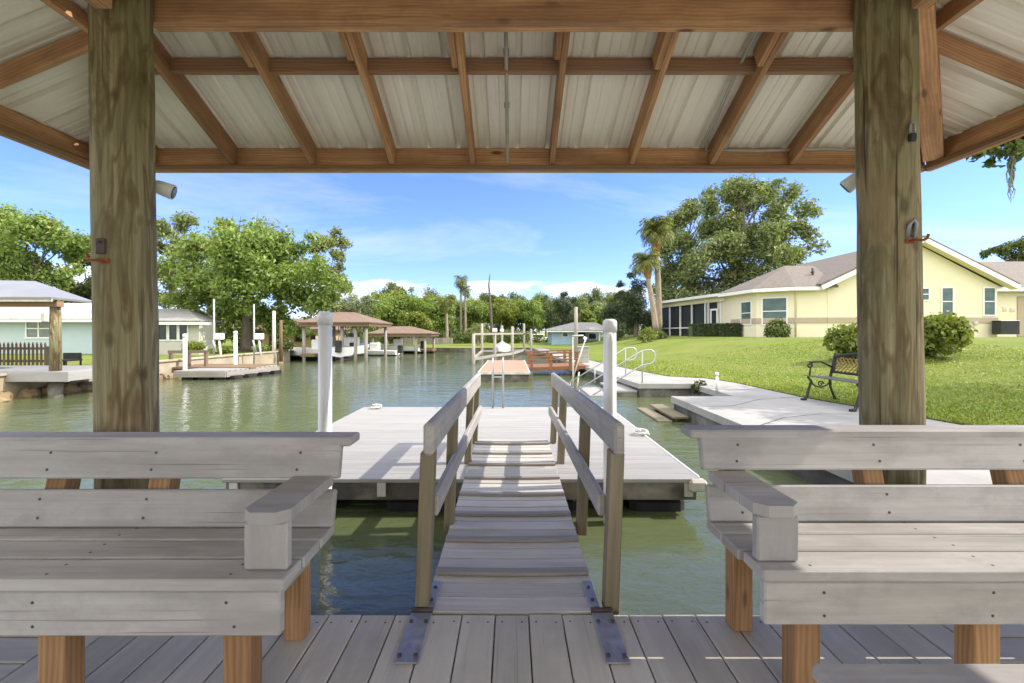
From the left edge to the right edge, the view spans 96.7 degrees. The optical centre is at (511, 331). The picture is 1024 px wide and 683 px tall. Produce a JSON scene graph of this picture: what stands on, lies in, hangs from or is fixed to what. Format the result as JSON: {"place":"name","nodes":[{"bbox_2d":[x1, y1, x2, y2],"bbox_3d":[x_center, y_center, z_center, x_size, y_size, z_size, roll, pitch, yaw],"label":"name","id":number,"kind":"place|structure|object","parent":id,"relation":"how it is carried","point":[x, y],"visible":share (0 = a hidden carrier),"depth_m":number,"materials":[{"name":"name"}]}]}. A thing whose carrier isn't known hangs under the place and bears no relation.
{"place":"outdoors","nodes":[
{"label":"outdoors","id":0,"kind":"place"},
{"bbox_2d":[1,348,291,364],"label":"grass bank","id":1,"kind":"structure","parent":0,"point":[87,359],"depth_m":20.52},
{"bbox_2d":[0,342,48,364],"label":"picket fence","id":2,"kind":"object","parent":1,"relation":"on","point":[24,348],"visible":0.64,"depth_m":13.00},
{"bbox_2d":[0,303,91,353],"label":"teal house","id":3,"kind":"structure","parent":1,"relation":"on","point":[22,325],"depth_m":24.00,"materials":[{"name":"paint"}]},
{"bbox_2d":[25,322,48,338],"bbox_3d":[-24.949,-0.185,23.974,1.371,1.055,0.049,0,0,0],"label":"window","id":4,"kind":"structure","parent":3,"relation":"in","point":[33,330],"depth_m":23.99,"materials":[{"name":"glass"}]},
{"bbox_2d":[62,353,82,364],"bbox_3d":[-14.736,0.976,15.000,0.640,0.560,0.560,0,0,0],"label":"bench","id":5,"kind":"object","parent":1,"relation":"on","point":[72,357],"visible":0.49,"depth_m":15.24,"materials":[{"name":"black plastic"}]},
{"bbox_2d":[158,309,223,354],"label":"lake house","id":6,"kind":"structure","parent":1,"relation":"on","point":[175,325],"depth_m":23.00,"materials":[{"name":"white"}]},
{"bbox_2d":[168,325,177,340],"bbox_3d":[-17.110,-0.010,22.974,0.500,0.900,0.049,0,0,0],"label":"window","id":7,"kind":"structure","parent":6,"relation":"in","point":[172,329],"depth_m":22.99,"materials":[{"name":"glass"}]},
{"bbox_2d":[180,340,206,353],"bbox_3d":[-14.301,0.664,20.442,1.007,0.626,0.932,0,0,-30],"label":"shrub","id":8,"kind":"object","parent":1,"relation":"on","point":[194,345],"visible":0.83,"depth_m":20.30,"materials":[{"name":"green plant"}]},
{"bbox_2d":[159,292,285,332],"bbox_3d":[-19.995,-1.067,33.044,8.611,4.578,5.032,0,0,0],"label":"broadleaf tree","id":9,"kind":"object","parent":1,"relation":"on","point":[227,321],"visible":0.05,"depth_m":33.26,"materials":[{"name":"green plant"}]},
{"bbox_2d":[157,212,351,350],"bbox_3d":[-14.951,-2.982,26.423,12.544,8.212,7.962,0,0,0],"label":"broadleaf tree","id":10,"kind":"object","parent":1,"relation":"on","point":[247,264],"visible":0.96,"depth_m":25.06,"materials":[{"name":"green plant"}]},
{"bbox_2d":[272,311,275,361],"bbox_3d":[-11.246,0.214,21.500,0.171,2.412,0.180,0,0,0],"label":"mooring pole","id":11,"kind":"object","parent":1,"relation":"on","point":[273,331],"visible":0.97,"depth_m":21.44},
{"bbox_2d":[216,332,638,347],"bbox_3d":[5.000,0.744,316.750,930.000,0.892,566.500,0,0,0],"label":"ground","id":12,"kind":"structure","parent":0,"point":[594,343],"depth_m":40.11,"materials":[{"name":"green plant"}]},
{"bbox_2d":[0,202,90,300],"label":"broadleaf tree","id":13,"kind":"object","parent":12,"relation":"on","point":[19,262],"visible":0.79,"depth_m":34.95,"materials":[{"name":"green plant"}]},
{"bbox_2d":[53,250,91,302],"bbox_3d":[-37.175,-3.459,40.344,9.727,9.492,5.924,0,0,38],"label":"broadleaf tree","id":14,"kind":"object","parent":12,"relation":"on","point":[81,289],"visible":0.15,"depth_m":39.59,"materials":[{"name":"green plant"}]},
{"bbox_2d":[156,210,201,308],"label":"broadleaf tree","id":15,"kind":"object","parent":12,"relation":"on","point":[167,232],"visible":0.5,"depth_m":43.59,"materials":[{"name":"green plant"}]},
{"bbox_2d":[255,319,352,347],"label":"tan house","id":16,"kind":"structure","parent":12,"relation":"on","point":[267,340],"depth_m":32.00,"materials":[{"name":"paint"}]},
{"bbox_2d":[307,226,354,312],"bbox_3d":[-14.714,-3.833,37.347,3.349,9.987,3.742,0,0,0],"label":"broadleaf tree","id":17,"kind":"object","parent":12,"relation":"on","point":[330,243],"visible":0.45,"depth_m":37.05,"materials":[{"name":"green plant"}]},
{"bbox_2d":[332,297,370,332],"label":"broadleaf tree","id":18,"kind":"object","parent":12,"relation":"on","point":[343,302],"visible":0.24,"depth_m":60.24,"materials":[{"name":"green plant"}]},
{"bbox_2d":[345,294,379,327],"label":"broadleaf tree","id":19,"kind":"object","parent":12,"relation":"on","point":[354,306],"visible":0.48,"depth_m":47.64,"materials":[{"name":"green plant"}]},
{"bbox_2d":[216,321,547,346],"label":"undergrowth","id":20,"kind":"object","parent":12,"relation":"on","point":[464,338],"visible":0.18,"depth_m":46.75,"materials":[{"name":"green plant"}]},
{"bbox_2d":[366,287,405,338],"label":"broadleaf tree","id":21,"kind":"object","parent":12,"relation":"on","point":[375,294],"visible":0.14,"depth_m":48.84,"materials":[{"name":"green plant"}]},
{"bbox_2d":[378,281,411,334],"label":"broadleaf tree","id":22,"kind":"object","parent":12,"relation":"on","point":[391,285],"visible":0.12,"depth_m":57.85,"materials":[{"name":"green plant"}]},
{"bbox_2d":[370,290,434,337],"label":"broadleaf tree","id":23,"kind":"object","parent":12,"relation":"on","point":[394,306],"visible":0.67,"depth_m":45.99,"materials":[{"name":"green plant"}]},
{"bbox_2d":[397,310,434,344],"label":"broadleaf tree","id":24,"kind":"object","parent":12,"relation":"on","point":[414,319],"visible":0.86,"depth_m":41.38,"materials":[{"name":"green plant"}]},
{"bbox_2d":[199,308,642,338],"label":"woodland","id":25,"kind":"object","parent":12,"relation":"on","point":[456,329],"visible":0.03,"depth_m":63.22,"materials":[{"name":"green plant"}]},
{"bbox_2d":[423,295,458,333],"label":"broadleaf tree","id":26,"kind":"object","parent":12,"relation":"on","point":[439,323],"visible":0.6,"depth_m":49.20,"materials":[{"name":"green plant"}]},
{"bbox_2d":[435,295,457,337],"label":"palm tree","id":27,"kind":"object","parent":12,"relation":"on","point":[445,303],"visible":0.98,"depth_m":45.87,"materials":[{"name":"green plant"}]},
{"bbox_2d":[453,275,468,335],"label":"palm tree","id":28,"kind":"object","parent":12,"relation":"on","point":[460,281],"visible":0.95,"depth_m":51.89,"materials":[{"name":"green plant"}]},
{"bbox_2d":[458,285,472,331],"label":"palm tree","id":29,"kind":"object","parent":12,"relation":"on","point":[466,293],"visible":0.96,"depth_m":51.90,"materials":[{"name":"green plant"}]},
{"bbox_2d":[465,323,488,345],"bbox_3d":[-3.088,0.287,39.976,2.141,2.267,2.052,0,0,-25],"label":"palm tree","id":30,"kind":"object","parent":12,"relation":"on","point":[474,329],"visible":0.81,"depth_m":39.79,"materials":[{"name":"green plant"}]},
{"bbox_2d":[459,297,497,328],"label":"broadleaf tree","id":31,"kind":"object","parent":12,"relation":"on","point":[477,312],"visible":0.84,"depth_m":56.67,"materials":[{"name":"green plant"}]},
{"bbox_2d":[487,296,520,336],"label":"broadleaf tree","id":32,"kind":"object","parent":12,"relation":"on","point":[505,310],"visible":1,"depth_m":56.98,"materials":[{"name":"green plant"}]},
{"bbox_2d":[503,291,531,329],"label":"broadleaf tree","id":33,"kind":"object","parent":12,"relation":"on","point":[512,295],"visible":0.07,"depth_m":61.87,"materials":[{"name":"green plant"}]},
{"bbox_2d":[510,293,545,333],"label":"broadleaf tree","id":34,"kind":"object","parent":12,"relation":"on","point":[531,314],"visible":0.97,"depth_m":59.21,"materials":[{"name":"green plant"}]},
{"bbox_2d":[538,293,558,336],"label":"broadleaf tree","id":35,"kind":"object","parent":12,"relation":"on","point":[548,305],"visible":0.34,"depth_m":63.50,"materials":[{"name":"green plant"}]},
{"bbox_2d":[541,291,581,328],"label":"cedar tree","id":36,"kind":"object","parent":12,"relation":"on","point":[564,309],"visible":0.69,"depth_m":54.24,"materials":[{"name":"green plant"}]},
{"bbox_2d":[542,322,602,344],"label":"blue cottage","id":37,"kind":"structure","parent":12,"relation":"on","point":[563,334],"depth_m":42.00,"materials":[{"name":"paint"}]},
{"bbox_2d":[578,308,597,322],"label":"broadleaf tree","id":38,"kind":"object","parent":12,"relation":"on","point":[585,315],"visible":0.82,"depth_m":53.38,"materials":[{"name":"green plant"}]},
{"bbox_2d":[581,287,604,304],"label":"broadleaf tree","id":39,"kind":"object","parent":12,"relation":"on","point":[596,294],"visible":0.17,"depth_m":74.13,"materials":[{"name":"green plant"}]},
{"bbox_2d":[596,280,638,334],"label":"cedar tree","id":40,"kind":"object","parent":12,"relation":"on","point":[611,312],"visible":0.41,"depth_m":46.41,"materials":[{"name":"green plant"}]},
{"bbox_2d":[614,272,665,340],"bbox_3d":[10.349,-2.336,38.147,5.198,6.346,4.672,0,0,0],"label":"cedar tree","id":41,"kind":"object","parent":12,"relation":"on","point":[634,314],"visible":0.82,"depth_m":37.63,"materials":[{"name":"green plant"}]},
{"bbox_2d":[648,196,726,304],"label":"oak tree","id":42,"kind":"object","parent":12,"relation":"on","point":[685,215],"visible":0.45,"depth_m":45.42,"materials":[{"name":"green plant"}]},
{"bbox_2d":[664,173,830,307],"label":"oak tree","id":43,"kind":"object","parent":12,"relation":"on","point":[737,245],"visible":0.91,"depth_m":40.32,"materials":[{"name":"green plant"}]},
{"bbox_2d":[978,235,1023,260],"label":"broadleaf tree","id":44,"kind":"object","parent":12,"relation":"on","point":[1006,251],"visible":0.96,"depth_m":51.98,"materials":[{"name":"green plant"}]},
{"bbox_2d":[403,337,452,343],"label":"board fence","id":45,"kind":"object","parent":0,"point":[448,340],"visible":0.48,"depth_m":44.00,"materials":[{"name":"grey wood"}]},
{"bbox_2d":[0,332,935,682],"bbox_3d":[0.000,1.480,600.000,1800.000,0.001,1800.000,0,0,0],"label":"water","id":46,"kind":"structure","parent":0,"point":[366,556],"depth_m":4.83,"materials":[{"name":"liquid"}]},
{"bbox_2d":[17,386,40,397],"bbox_3d":[-11.085,1.460,10.467,0.338,0.411,0.384,0,0,-25],"label":"rock","id":47,"kind":"object","parent":46,"relation":"in","point":[31,391],"visible":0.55,"depth_m":10.37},
{"bbox_2d":[0,280,91,397],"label":"boathouse","id":48,"kind":"object","parent":46,"relation":"in","point":[55,374],"visible":0.81,"depth_m":10.32,"materials":[{"name":"grey wood"}]},
{"bbox_2d":[63,382,81,392],"bbox_3d":[-10.949,1.461,11.245,0.391,0.474,0.525,0,0,-15],"label":"rock","id":49,"kind":"object","parent":46,"relation":"in","point":[69,387],"visible":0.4,"depth_m":11.15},
{"bbox_2d":[0,350,289,395],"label":"seawall","id":50,"kind":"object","parent":46,"relation":"in","point":[167,365],"visible":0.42,"depth_m":16.18,"materials":[{"name":"concrete"}]},
{"bbox_2d":[212,299,224,355],"bbox_3d":[-11.625,0.107,17.895,0.388,2.826,0.460,0,0,0],"label":"lift post","id":51,"kind":"object","parent":46,"relation":"in","point":[218,336],"visible":0.84,"depth_m":17.97,"materials":[{"name":"metal"}]},
{"bbox_2d":[173,365,280,379],"bbox_3d":[-9.317,1.385,15.183,2.165,0.390,2.446,0,0,0],"label":"floating dock","id":52,"kind":"object","parent":46,"relation":"on","point":[214,374],"visible":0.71,"depth_m":14.16,"materials":[{"name":"grey wood"}]},
{"bbox_2d":[168,350,275,368],"bbox_3d":[-10.072,0.962,15.800,2.901,0.717,1.600,0,0,0],"label":"guard rail","id":53,"kind":"object","parent":52,"relation":"on","point":[206,364],"visible":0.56,"depth_m":15.26,"materials":[{"name":"brown wood"}]},
{"bbox_2d":[252,304,263,363],"bbox_3d":[-10.604,0.175,18.895,0.399,2.689,0.460,0,0,0],"label":"lift post","id":54,"kind":"object","parent":46,"relation":"on","point":[258,336],"visible":0.91,"depth_m":18.97,"materials":[{"name":"white paint"}]},
{"bbox_2d":[279,320,282,361],"bbox_3d":[-11.068,0.423,21.800,0.171,1.995,0.180,0,0,0],"label":"mooring pole","id":55,"kind":"object","parent":46,"relation":"in","point":[280,340],"visible":1,"depth_m":21.74,"materials":[{"name":"brown wood"}]},
{"bbox_2d":[290,335,353,356],"bbox_3d":[-10.050,0.750,23.989,3.700,1.140,1.300,0,0,4],"label":"boat","id":56,"kind":"object","parent":46,"relation":"on","point":[296,351],"visible":0.44,"depth_m":23.74,"materials":[{"name":"white paint"}]},
{"bbox_2d":[317,311,332,488],"bbox_3d":[-1.405,1.333,3.420,0.109,2.975,0.109,0,0,0],"label":"guide pile","id":57,"kind":"object","parent":46,"relation":"in","point":[324,321],"visible":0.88,"depth_m":3.38,"materials":[{"name":"plastic"}]},
{"bbox_2d":[296,312,392,361],"bbox_3d":[-8.875,0.670,27.750,3.650,3.500,10.500,0,0,0],"label":"boathouse","id":58,"kind":"object","parent":46,"relation":"in","point":[343,319],"visible":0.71,"depth_m":22.88,"materials":[{"name":"wood"}]},
{"bbox_2d":[332,326,368,356],"bbox_3d":[-8.703,0.435,24.748,1.714,1.670,4.501,0,0,0],"label":"boat","id":59,"kind":"object","parent":46,"relation":"on","point":[338,350],"visible":0.58,"depth_m":23.26,"materials":[{"name":"white paint"}]},
{"bbox_2d":[357,339,402,354],"bbox_3d":[-8.550,0.970,28.789,3.300,1.020,1.100,0,0,4],"label":"boat","id":60,"kind":"object","parent":46,"relation":"on","point":[374,349],"visible":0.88,"depth_m":28.55,"materials":[{"name":"white paint"}]},
{"bbox_2d":[380,337,423,351],"bbox_3d":[-7.751,0.810,31.582,3.500,1.120,1.300,0,0,7],"label":"boat","id":61,"kind":"object","parent":46,"relation":"on","point":[396,343],"visible":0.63,"depth_m":31.26,"materials":[{"name":"white paint"}]},
{"bbox_2d":[368,326,439,353],"bbox_3d":[-7.525,1.010,32.150,4.350,2.820,3.700,0,0,0],"label":"boathouse","id":62,"kind":"object","parent":46,"relation":"in","point":[398,330],"visible":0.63,"depth_m":30.54,"materials":[{"name":"wood"}]},
{"bbox_2d":[222,407,706,511],"bbox_3d":[-0.385,1.417,5.388,3.890,0.486,3.545,0,0,0],"label":"floating dock","id":63,"kind":"object","parent":46,"relation":"on","point":[381,459],"visible":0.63,"depth_m":4.08,"materials":[{"name":"grey wood"}]},
{"bbox_2d":[492,357,503,407],"bbox_3d":[-0.220,1.253,7.155,0.188,1.734,0.238,0,0,0],"label":"ladder","id":64,"kind":"object","parent":63,"relation":"attached to","point":[493,376],"visible":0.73,"depth_m":7.04,"materials":[{"name":"metal"}]},
{"bbox_2d":[415,373,624,617],"bbox_3d":[0.033,0.885,3.454,0.922,0.976,2.959,0,0,0],"label":"gangway","id":65,"kind":"object","parent":63,"relation":"on","point":[511,547],"visible":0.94,"depth_m":2.48,"materials":[{"name":"wood"}]},
{"bbox_2d":[421,348,532,351],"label":"seawall","id":66,"kind":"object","parent":46,"relation":"in","point":[456,350],"visible":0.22,"depth_m":33.20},
{"bbox_2d":[472,323,531,363],"bbox_3d":[-0.367,0.920,25.900,3.326,2.999,10.370,0,0,0],"label":"lift","id":67,"kind":"object","parent":46,"relation":"in","point":[494,351],"visible":0.77,"depth_m":26.12,"materials":[{"name":"grey wood"}]},
{"bbox_2d":[478,360,529,381],"bbox_3d":[-0.235,1.429,16.225,1.550,0.501,5.650,0,0,0],"label":"floating dock","id":68,"kind":"object","parent":46,"relation":"on","point":[516,370],"visible":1,"depth_m":13.59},
{"bbox_2d":[0,615,1023,682],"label":"deck","id":69,"kind":"structure","parent":46,"relation":"on","point":[548,649],"depth_m":1.74,"materials":[{"name":"wood"}]},
{"bbox_2d":[0,432,359,682],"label":"bench","id":70,"kind":"object","parent":69,"relation":"on","point":[163,554],"visible":1,"depth_m":1.66,"materials":[{"name":"wood"}]},
{"bbox_2d":[393,581,441,663],"bbox_3d":[-0.388,1.212,1.938,0.095,0.022,0.545,0,0,0],"label":"hinge plate","id":71,"kind":"object","parent":69,"relation":"on","point":[411,644],"visible":0.98,"depth_m":1.83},
{"bbox_2d":[0,0,1023,488],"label":"pavilion","id":72,"kind":"structure","parent":69,"relation":"on","point":[124,102],"depth_m":2.74,"materials":[{"name":"wood"}]},
{"bbox_2d":[96,238,105,253],"bbox_3d":[-1.875,-0.392,2.069,0.045,0.070,0.020,0,0,0],"label":"tag plate","id":73,"kind":"object","parent":72,"relation":"attached to","point":[100,245],"visible":1,"depth_m":2.07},
{"bbox_2d":[156,180,176,199],"bbox_3d":[-1.843,-0.764,2.367,0.164,0.134,0.079,0,0,-27],"label":"floodlight","id":74,"kind":"object","parent":72,"relation":"attached to","point":[166,190],"visible":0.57,"depth_m":2.36,"materials":[{"name":"white paint"}]},
{"bbox_2d":[503,32,508,161],"bbox_3d":[-0.035,-1.637,2.694,0.034,0.718,1.496,0,0,0],"label":"conduit","id":75,"kind":"object","parent":72,"relation":"attached to","point":[506,55],"visible":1,"depth_m":2.99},
{"bbox_2d":[704,32,854,151],"bbox_3d":[1.810,-1.690,3.088,2.090,0.651,1.020,0,0,-45],"label":"cable","id":76,"kind":"object","parent":72,"relation":"attached to","point":[752,40],"visible":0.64,"depth_m":3.45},
{"bbox_2d":[840,172,855,192],"bbox_3d":[1.820,-0.824,2.399,0.153,0.169,0.078,0,0,41],"label":"floodlight","id":77,"kind":"object","parent":72,"relation":"attached to","point":[848,184],"visible":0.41,"depth_m":2.40,"materials":[{"name":"white paint"}]},
{"bbox_2d":[905,218,918,237],"bbox_3d":[1.820,-0.473,2.070,0.046,0.090,0.036,0,0,0],"label":"hasp","id":78,"kind":"object","parent":72,"relation":"attached to","point":[912,227],"visible":1,"depth_m":2.07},
{"bbox_2d":[582,581,630,663],"bbox_3d":[0.388,1.212,1.938,0.095,0.022,0.545,0,0,0],"label":"hinge plate","id":79,"kind":"object","parent":69,"relation":"on","point":[612,644],"visible":1,"depth_m":1.84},
{"bbox_2d":[681,425,1023,682],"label":"bench","id":80,"kind":"object","parent":69,"relation":"on","point":[869,546],"visible":1,"depth_m":1.75,"materials":[{"name":"wood"}]},
{"bbox_2d":[812,664,1023,682],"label":"bench","id":81,"kind":"object","parent":69,"relation":"on","point":[917,673],"visible":1,"depth_m":0.96,"materials":[{"name":"wood"}]},
{"bbox_2d":[572,335,586,386],"bbox_3d":[1.775,0.902,12.126,0.413,1.661,0.391,0,0,0],"label":"davit","id":82,"kind":"object","parent":46,"relation":"in","point":[583,340],"visible":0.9,"depth_m":11.99,"materials":[{"name":"white metal"}]},
{"bbox_2d":[603,319,616,522],"bbox_3d":[0.757,1.360,3.520,0.109,2.920,0.109,0,0,0],"label":"guide pile","id":83,"kind":"object","parent":46,"relation":"in","point":[609,363],"visible":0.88,"depth_m":3.48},
{"bbox_2d":[533,350,712,396],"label":"retaining wall","id":84,"kind":"structure","parent":46,"relation":"in","point":[660,392],"depth_m":10.34,"materials":[{"name":"concrete"}]},
{"bbox_2d":[579,382,636,396],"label":"steps","id":85,"kind":"structure","parent":84,"relation":"attached to","point":[623,390],"depth_m":10.60,"materials":[{"name":"concrete"}]},
{"bbox_2d":[577,349,655,394],"bbox_3d":[2.376,1.207,10.480,1.880,1.626,0.032,0,0,0],"label":"handrail","id":86,"kind":"object","parent":85,"relation":"attached to","point":[627,373],"visible":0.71,"depth_m":10.47,"materials":[{"name":"metal"}]},
{"bbox_2d":[637,404,688,421],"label":"water steps","id":87,"kind":"structure","parent":46,"relation":"in","point":[667,411],"depth_m":7.93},
{"bbox_2d":[674,404,853,483],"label":"retaining wall","id":88,"kind":"structure","parent":46,"relation":"in","point":[819,476],"depth_m":4.53,"materials":[{"name":"concrete"}]},
{"bbox_2d":[0,136,1023,331],"label":"sky","id":89,"kind":"structure","parent":0,"point":[550,234],"materials":[{"name":"blue"}]},
{"bbox_2d":[576,346,589,362],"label":"block pillar","id":90,"kind":"structure","parent":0,"point":[584,357],"depth_m":17.30,"materials":[{"name":"concrete"}]},
{"bbox_2d":[533,348,991,483],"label":"walkway","id":91,"kind":"structure","parent":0,"point":[726,397],"depth_m":7.15,"materials":[{"name":"concrete"}]},
{"bbox_2d":[525,349,588,370],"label":"ramp","id":92,"kind":"structure","parent":91,"relation":"on","point":[549,365],"depth_m":15.40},
{"bbox_2d":[574,307,577,357],"bbox_3d":[2.672,0.078,19.000,0.170,2.244,0.170,0,0,0],"label":"mooring pole","id":93,"kind":"object","parent":91,"relation":"on","point":[575,326],"visible":0.79,"depth_m":18.94,"materials":[{"name":"grey wood"}]},
{"bbox_2d":[801,353,858,411],"bbox_3d":[5.280,0.758,7.240,0.646,0.846,1.240,0,0,0],"label":"park bench","id":94,"kind":"object","parent":91,"relation":"on","point":[834,366],"visible":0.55,"depth_m":7.62,"materials":[{"name":"black metal"}]},
{"bbox_2d":[546,336,1023,424],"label":"lawn","id":95,"kind":"structure","parent":0,"point":[675,348],"depth_m":15.35,"materials":[{"name":"green plant"}]},
{"bbox_2d":[629,247,664,330],"bbox_3d":[9.458,-2.944,32.032,2.482,5.796,2.517,0,0,0],"label":"palm tree","id":96,"kind":"object","parent":95,"relation":"on","point":[645,263],"visible":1,"depth_m":31.81,"materials":[{"name":"green plant"}]},
{"bbox_2d":[637,327,658,342],"bbox_3d":[9.004,0.169,29.908,1.531,1.065,1.212,0,0,-17],"label":"shrub","id":97,"kind":"object","parent":95,"relation":"on","point":[648,334],"visible":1,"depth_m":29.74,"materials":[{"name":"green plant"}]},
{"bbox_2d":[636,215,675,330],"bbox_3d":[10.468,-4.190,32.962,2.869,8.237,2.766,0,0,0],"label":"palm tree","id":98,"kind":"object","parent":95,"relation":"on","point":[657,233],"visible":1,"depth_m":32.77,"materials":[{"name":"green plant"}]},
{"bbox_2d":[687,322,742,336],"bbox_3d":[13.145,-0.051,29.618,3.568,1.131,0.931,0,0,36],"label":"hedge","id":99,"kind":"object","parent":95,"relation":"on","point":[716,330],"visible":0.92,"depth_m":29.23,"materials":[{"name":"green plant"}]},
{"bbox_2d":[763,317,792,336],"bbox_3d":[14.696,-0.201,25.194,1.691,1.319,1.357,0,0,0],"label":"shrub","id":100,"kind":"object","parent":95,"relation":"on","point":[778,327],"visible":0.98,"depth_m":24.91,"materials":[{"name":"green plant"}]},
{"bbox_2d":[655,235,1023,336],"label":"yellow house","id":101,"kind":"structure","parent":95,"relation":"on","point":[817,298],"depth_m":25.84,"materials":[{"name":"beige paint"}]},
{"bbox_2d":[740,301,751,324],"bbox_3d":[14.429,-1.165,28.055,0.049,1.470,1.100,0,0,-6],"label":"window","id":102,"kind":"structure","parent":101,"relation":"in","point":[745,306],"depth_m":28.03,"materials":[{"name":"glass"}]},
{"bbox_2d":[761,297,787,324],"bbox_3d":[15.266,-1.215,26.475,1.340,1.630,0.049,0,0,40],"label":"window","id":103,"kind":"structure","parent":101,"relation":"in","point":[771,307],"depth_m":26.48,"materials":[{"name":"glass"}]},
{"bbox_2d":[941,287,953,315],"bbox_3d":[24.475,-1.716,25.574,0.731,1.632,0.049,0,0,0],"label":"window","id":104,"kind":"structure","parent":101,"relation":"in","point":[947,293],"depth_m":25.59,"materials":[{"name":"glass"}]},
{"bbox_2d":[983,287,995,315],"bbox_3d":[26.838,-1.716,25.574,0.731,1.632,0.049,0,0,0],"label":"window","id":105,"kind":"structure","parent":101,"relation":"in","point":[989,293],"depth_m":25.59,"materials":[{"name":"glass"}]},
{"bbox_2d":[991,321,1019,333],"bbox_3d":[27.281,-0.251,25.148,1.060,0.757,0.525,0,0,0],"label":"air conditioner","id":106,"kind":"object","parent":101,"relation":"attached to","point":[1005,327],"visible":1,"depth_m":24.90,"materials":[{"name":"grey metal"}]},
{"bbox_2d":[1017,296,1023,336],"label":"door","id":107,"kind":"structure","parent":101,"relation":"in","point":[1020,299],"depth_m":27.15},
{"bbox_2d":[822,317,857,361],"bbox_3d":[10.539,0.247,13.218,2.559,1.788,2.030,0,0,0],"label":"shrub","id":108,"kind":"object","parent":95,"relation":"on","point":[843,340],"visible":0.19,"depth_m":13.28,"materials":[{"name":"green plant"}]},
{"bbox_2d":[924,310,977,356],"bbox_3d":[11.676,0.136,13.024,2.376,1.489,2.476,0,0,43],"label":"shrub","id":109,"kind":"object","parent":95,"relation":"on","point":[946,335],"visible":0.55,"depth_m":12.36,"materials":[{"name":"green plant"}]},
{"bbox_2d":[966,136,1023,201],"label":"overhanging tree","id":110,"kind":"object","parent":95,"relation":"on","point":[1013,150],"visible":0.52,"depth_m":7.92,"materials":[{"name":"green plant"}]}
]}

